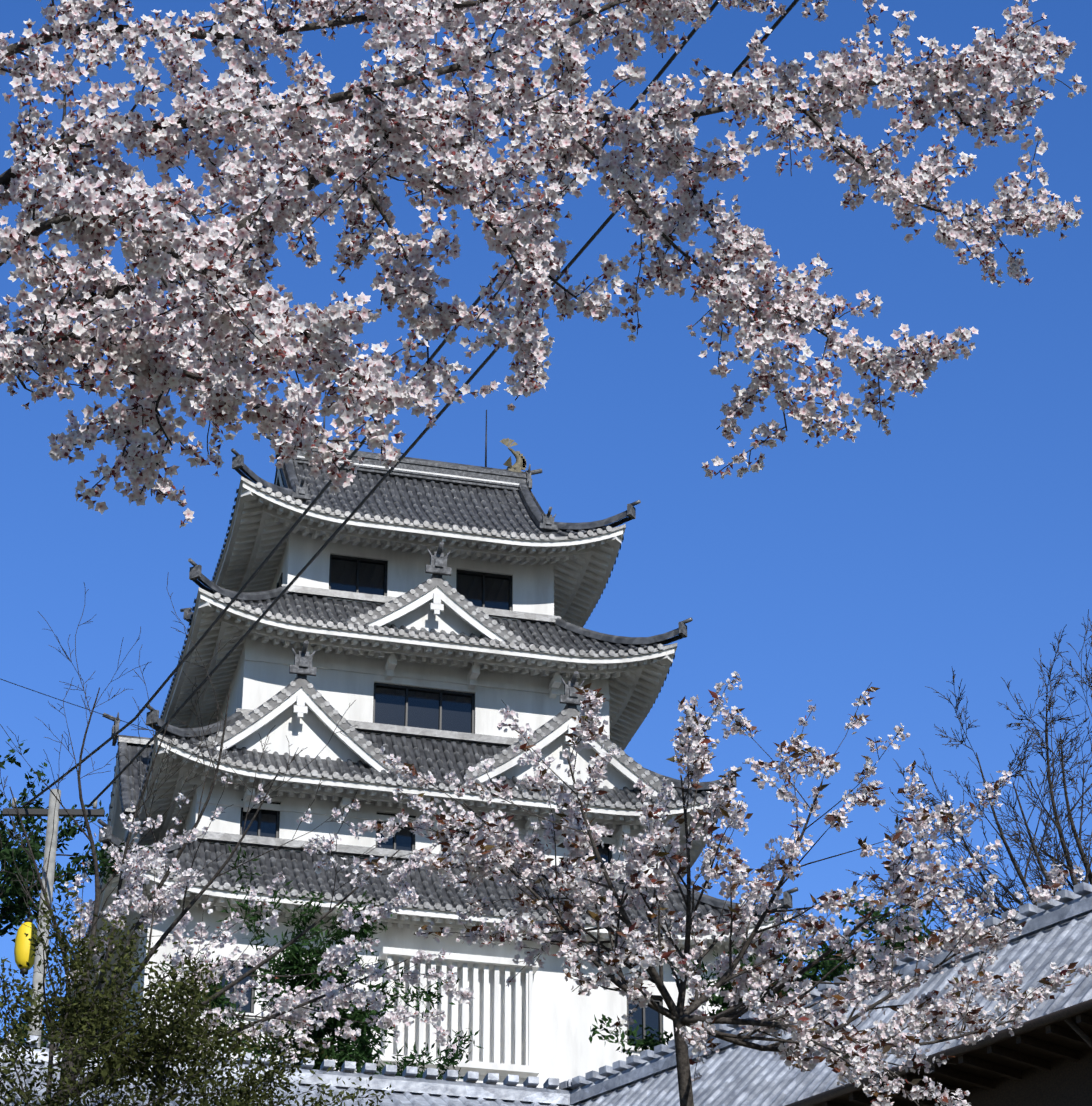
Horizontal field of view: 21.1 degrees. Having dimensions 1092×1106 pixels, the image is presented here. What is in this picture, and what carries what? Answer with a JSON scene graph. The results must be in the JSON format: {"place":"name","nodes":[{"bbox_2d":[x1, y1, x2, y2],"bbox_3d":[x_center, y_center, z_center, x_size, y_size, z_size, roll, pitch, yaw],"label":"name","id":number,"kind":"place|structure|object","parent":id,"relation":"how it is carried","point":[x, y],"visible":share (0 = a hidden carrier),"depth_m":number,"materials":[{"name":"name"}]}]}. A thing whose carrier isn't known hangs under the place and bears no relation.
{"place":"outdoors","nodes":[
{"label":"outdoors","id":0,"kind":"place"},
{"bbox_2d":[0,738,152,1048],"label":"evergreen","id":1,"kind":"object","parent":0,"point":[9,853],"depth_m":47.91,"materials":[{"name":"green plant"}]},
{"bbox_2d":[0,872,320,1105],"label":"olive shrub","id":2,"kind":"object","parent":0,"point":[104,1054],"depth_m":30.39,"materials":[{"name":"green plant"}]},
{"bbox_2d":[0,939,393,1105],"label":"olive shrub","id":3,"kind":"object","parent":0,"point":[228,1099],"depth_m":30.84,"materials":[{"name":"green plant"}]},
{"bbox_2d":[0,572,492,1105],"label":"cherry tree","id":4,"kind":"object","parent":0,"point":[330,1001],"depth_m":34.97,"materials":[{"name":"pink plant"}]},
{"bbox_2d":[146,845,459,1074],"bbox_3d":[-4.454,12.586,51.284,6.878,16.320,7.005,7,-29,-13],"label":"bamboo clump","id":5,"kind":"object","parent":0,"point":[290,965],"depth_m":53.05,"materials":[{"name":"green plant"}]},
{"bbox_2d":[243,989,481,1079],"bbox_3d":[-3.867,14.489,52.371,6.329,14.010,5.347,7,-29,-13],"label":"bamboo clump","id":6,"kind":"object","parent":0,"point":[447,1063],"depth_m":54.40,"materials":[{"name":"green plant"}]},
{"bbox_2d":[108,531,723,1088],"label":"castle walls","id":7,"kind":"structure","parent":0,"point":[536,1021],"depth_m":78.23,"materials":[{"name":"white paint"}]},
{"bbox_2d":[41,434,797,1041],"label":"castle roofs","id":8,"kind":"structure","parent":7,"relation":"on","point":[439,512],"depth_m":82.30,"materials":[{"name":"grey tile"}]},
{"bbox_2d":[323,390,525,471],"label":"roof ornaments","id":9,"kind":"object","parent":8,"relation":"on","point":[519,465],"visible":0.44,"depth_m":92.71,"materials":[{"name":"gold"}]},
{"bbox_2d":[217,554,662,1046],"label":"windows","id":10,"kind":"structure","parent":7,"relation":"in","point":[419,707],"depth_m":83.10,"materials":[{"name":"black glass"}]},
{"bbox_2d":[0,0,1086,527],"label":"cherry tree","id":11,"kind":"object","parent":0,"point":[162,350],"depth_m":9.39,"materials":[{"name":"pink plant"}]},
{"bbox_2d":[0,0,1091,1039],"label":"sky","id":12,"kind":"structure","parent":0,"point":[959,537],"materials":[{"name":"blue"}]},
{"bbox_2d":[350,671,1091,1105],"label":"cherry","id":13,"kind":"object","parent":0,"point":[696,761],"depth_m":27.81,"materials":[{"name":"pink plant"}]},
{"bbox_2d":[589,904,858,1056],"bbox_3d":[3.483,11.235,44.294,5.383,12.036,4.789,7,-29,-13],"label":"evergreen","id":14,"kind":"object","parent":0,"point":[715,1001],"depth_m":46.14,"materials":[{"name":"green plant"}]},
{"bbox_2d":[784,892,956,988],"bbox_3d":[4.954,10.476,43.885,6.392,12.984,5.791,33,-43,-45],"label":"evergreen","id":15,"kind":"object","parent":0,"point":[826,970],"depth_m":44.66,"materials":[{"name":"green plant"}]},
{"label":"hill terraces","id":16,"kind":"structure","parent":0,"visible":0},
{"bbox_2d":[0,882,1091,1105],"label":"tiled roof","id":17,"kind":"structure","parent":16,"relation":"on","point":[1042,1056],"depth_m":36.79,"materials":[{"name":"tile"}]},
{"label":"terrace tops","id":18,"kind":"object","parent":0,"visible":0},
{"bbox_2d":[2,789,104,1046],"bbox_3d":[-7.273,9.178,40.960,1.499,12.476,0.881,-3,-29,5],"label":"utility pole","id":19,"kind":"object","parent":18,"relation":"on","point":[23,950],"visible":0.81,"depth_m":43.05,"materials":[{"name":"concrete"}]},
{"bbox_2d":[1,0,798,807],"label":"power lines","id":20,"kind":"object","parent":19,"relation":"attached to","point":[609,218],"visible":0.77,"depth_m":36.20,"materials":[{"name":"black metal"}]},
{"bbox_2d":[848,609,1091,942],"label":"bare tree","id":21,"kind":"object","parent":18,"relation":"on","point":[1033,847],"visible":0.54,"depth_m":50.05,"materials":[{"name":"brown plant"}]}
]}

